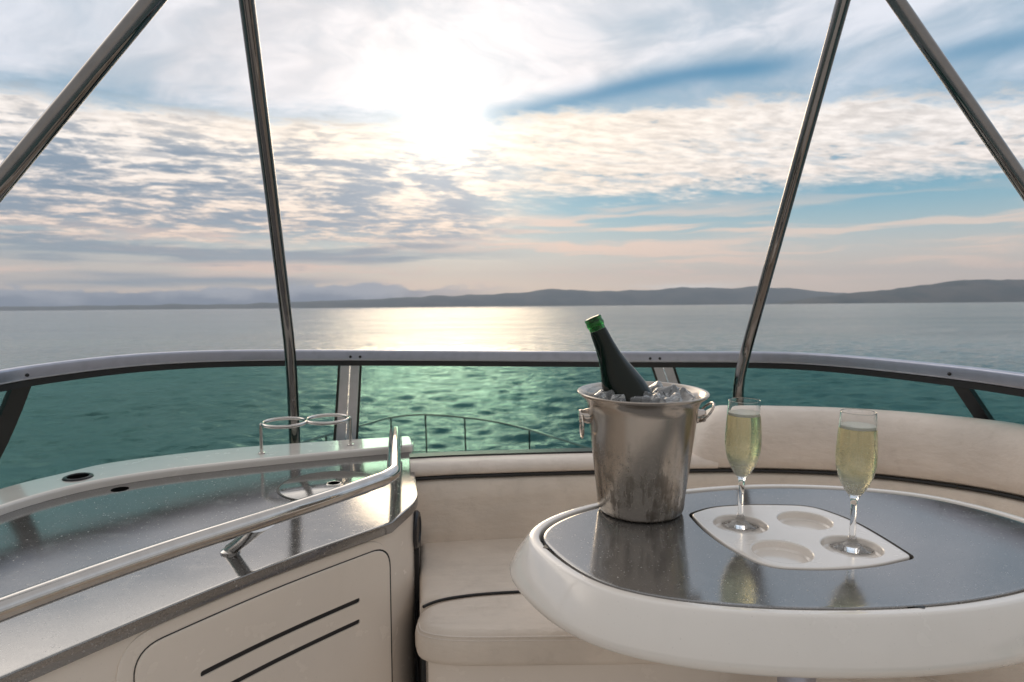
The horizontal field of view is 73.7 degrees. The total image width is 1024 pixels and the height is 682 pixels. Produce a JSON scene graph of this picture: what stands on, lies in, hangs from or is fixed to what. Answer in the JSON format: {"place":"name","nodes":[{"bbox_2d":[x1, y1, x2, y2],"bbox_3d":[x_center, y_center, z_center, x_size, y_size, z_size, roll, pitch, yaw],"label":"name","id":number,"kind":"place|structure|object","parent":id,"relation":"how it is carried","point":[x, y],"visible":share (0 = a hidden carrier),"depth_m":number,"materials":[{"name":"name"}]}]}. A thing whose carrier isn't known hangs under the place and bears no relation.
{"place":"outdoors","nodes":[
{"label":"outdoors","id":0,"kind":"place"},
{"bbox_2d":[0,286,843,310],"bbox_3d":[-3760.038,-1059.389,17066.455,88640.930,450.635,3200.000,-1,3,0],"label":"hills","id":1,"kind":"structure","parent":0,"point":[666,296],"depth_m":15901.69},
{"bbox_2d":[0,302,1023,488],"bbox_3d":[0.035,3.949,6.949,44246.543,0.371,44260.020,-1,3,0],"label":"sea","id":2,"kind":"structure","parent":0,"point":[66,426],"depth_m":44.25,"materials":[{"name":"liquid"}]},
{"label":"deck","id":3,"kind":"structure","parent":2,"relation":"on","visible":0},
{"bbox_2d":[0,426,420,681],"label":"wet bar","id":4,"kind":"object","parent":3,"relation":"on","point":[293,562],"visible":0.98,"depth_m":1.18,"materials":[{"name":"grey plastic"}]},
{"bbox_2d":[0,0,166,202],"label":"canopy pole","id":5,"kind":"object","parent":4,"relation":"on","point":[23,155],"visible":1,"depth_m":1.10,"materials":[{"name":"metal"}]},
{"bbox_2d":[135,551,391,681],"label":"door","id":6,"kind":"structure","parent":4,"relation":"in","point":[361,652],"depth_m":1.15,"materials":[{"name":"beige plastic"}]},
{"bbox_2d":[238,0,299,443],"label":"canopy pole","id":7,"kind":"object","parent":4,"relation":"on","point":[248,15],"visible":0.87,"depth_m":1.60,"materials":[{"name":"metal"}]},
{"bbox_2d":[258,413,353,453],"bbox_3d":[-0.522,0.237,1.739,0.236,0.082,0.114,-2,3,-22],"label":"cup ring holder","id":8,"kind":"object","parent":4,"relation":"on","point":[305,420],"visible":1,"depth_m":1.72,"materials":[{"name":"metal"}]},
{"bbox_2d":[300,414,591,452],"bbox_3d":[-0.250,1.120,4.820,3.416,0.744,2.584,0,6,0],"label":"bow rail","id":9,"kind":"object","parent":3,"relation":"on","point":[487,420],"visible":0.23,"depth_m":5.79,"materials":[{"name":"metal"}]},
{"bbox_2d":[409,405,1023,681],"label":"corner sofa","id":10,"kind":"object","parent":3,"relation":"on","point":[479,617],"visible":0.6,"depth_m":1.57,"materials":[{"name":"beige leather"}]},
{"bbox_2d":[0,349,1023,457],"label":"windscreen","id":11,"kind":"object","parent":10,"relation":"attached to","point":[16,383],"visible":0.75,"depth_m":1.99,"materials":[{"name":"metal"}]},
{"bbox_2d":[733,0,850,397],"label":"canopy pole","id":12,"kind":"object","parent":10,"relation":"attached to","point":[830,45],"visible":0.96,"depth_m":1.63,"materials":[{"name":"metal"}]},
{"bbox_2d":[885,0,1023,200],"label":"canopy pole","id":13,"kind":"object","parent":10,"relation":"attached to","point":[987,132],"visible":1,"depth_m":1.30,"materials":[{"name":"metal"}]},
{"bbox_2d":[509,484,1023,681],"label":"cockpit table","id":14,"kind":"object","parent":3,"relation":"on","point":[930,585],"visible":0.93,"depth_m":0.90,"materials":[{"name":"grey plastic"}]},
{"bbox_2d":[577,381,714,522],"bbox_3d":[0.226,0.186,1.158,0.231,0.206,0.218,0,6,0],"label":"ice bucket","id":15,"kind":"object","parent":14,"relation":"on","point":[642,453],"visible":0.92,"depth_m":1.09,"materials":[{"name":"metal"}]},
{"bbox_2d":[592,390,604,397],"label":"ice cube","id":16,"kind":"object","parent":15,"relation":"in","point":[597,393],"visible":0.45,"depth_m":1.13,"materials":[{"name":"white"}]},
{"bbox_2d":[598,390,614,399],"bbox_3d":[0.158,0.097,1.117,0.036,0.036,0.032,0,6,0],"label":"ice cube","id":17,"kind":"object","parent":15,"relation":"in","point":[607,395],"visible":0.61,"depth_m":1.11,"materials":[{"name":"white"}]},
{"bbox_2d":[584,314,652,401],"bbox_3d":[0.200,0.089,1.137,0.158,0.267,0.089,0,6,0],"label":"champagne bottle","id":18,"kind":"object","parent":15,"relation":"in","point":[619,373],"visible":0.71,"depth_m":1.12,"materials":[{"name":"green glass"}]},
{"bbox_2d":[610,394,626,401],"bbox_3d":[0.172,0.103,1.093,0.029,0.035,0.035,1,3,20],"label":"ice cube","id":19,"kind":"object","parent":15,"relation":"in","point":[618,397],"visible":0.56,"depth_m":1.09,"materials":[{"name":"white"}]},
{"bbox_2d":[630,395,649,402],"bbox_3d":[0.205,0.101,1.090,0.031,0.030,0.033,0,3,14],"label":"ice cube","id":20,"kind":"object","parent":15,"relation":"in","point":[642,398],"visible":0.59,"depth_m":1.08,"materials":[{"name":"white"}]},
{"bbox_2d":[643,391,653,395],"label":"ice cube","id":21,"kind":"object","parent":15,"relation":"in","point":[647,393],"visible":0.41,"depth_m":1.11,"materials":[{"name":"white"}]},
{"bbox_2d":[649,381,662,391],"bbox_3d":[0.254,0.089,1.202,0.036,0.038,0.033,1,3,30],"label":"ice cube","id":22,"kind":"object","parent":15,"relation":"in","point":[655,385],"visible":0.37,"depth_m":1.19,"materials":[{"name":"white"}]},
{"bbox_2d":[649,393,666,402],"bbox_3d":[0.232,0.101,1.101,0.037,0.035,0.030,0,6,0],"label":"ice cube","id":23,"kind":"object","parent":15,"relation":"in","point":[656,398],"visible":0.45,"depth_m":1.09,"materials":[{"name":"white"}]},
{"bbox_2d":[653,387,665,393],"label":"ice cube","id":24,"kind":"object","parent":15,"relation":"in","point":[656,390],"visible":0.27,"depth_m":1.16,"materials":[{"name":"white"}]},
{"bbox_2d":[657,384,682,401],"bbox_3d":[0.261,0.097,1.128,0.044,0.050,0.044,0,6,0],"label":"ice cube","id":25,"kind":"object","parent":15,"relation":"in","point":[666,391],"visible":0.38,"depth_m":1.12,"materials":[{"name":"white"}]},
{"bbox_2d":[663,392,681,402],"bbox_3d":[0.261,0.100,1.103,0.033,0.034,0.028,-1,3,-11],"label":"ice cube","id":26,"kind":"object","parent":15,"relation":"in","point":[674,397],"visible":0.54,"depth_m":1.09,"materials":[{"name":"white"}]},
{"bbox_2d":[679,387,696,400],"bbox_3d":[0.292,0.095,1.141,0.035,0.038,0.033,2,4,41],"label":"ice cube","id":27,"kind":"object","parent":15,"relation":"in","point":[686,394],"visible":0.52,"depth_m":1.13,"materials":[{"name":"white"}]},
{"bbox_2d":[722,397,761,530],"bbox_3d":[0.379,0.200,1.122,0.062,0.209,0.062,0,6,0],"label":"champagne flute","id":28,"kind":"object","parent":14,"relation":"on","point":[743,437],"visible":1,"depth_m":1.10,"materials":[{"name":"clear glass"}]},
{"bbox_2d":[830,409,877,554],"bbox_3d":[0.516,0.209,1.027,0.062,0.209,0.062,0,6,0],"label":"champagne flute","id":29,"kind":"object","parent":14,"relation":"on","point":[856,456],"visible":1,"depth_m":1.01,"materials":[{"name":"clear glass"}]},
{"bbox_2d":[0,0,1023,306],"label":"sky","id":30,"kind":"structure","parent":0,"point":[422,148],"materials":[{"name":"blue"}]},
{"bbox_2d":[771,279,1023,303],"bbox_3d":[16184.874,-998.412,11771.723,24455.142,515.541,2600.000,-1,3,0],"label":"hills","id":31,"kind":"structure","parent":0,"point":[990,290],"depth_m":10807.53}
]}

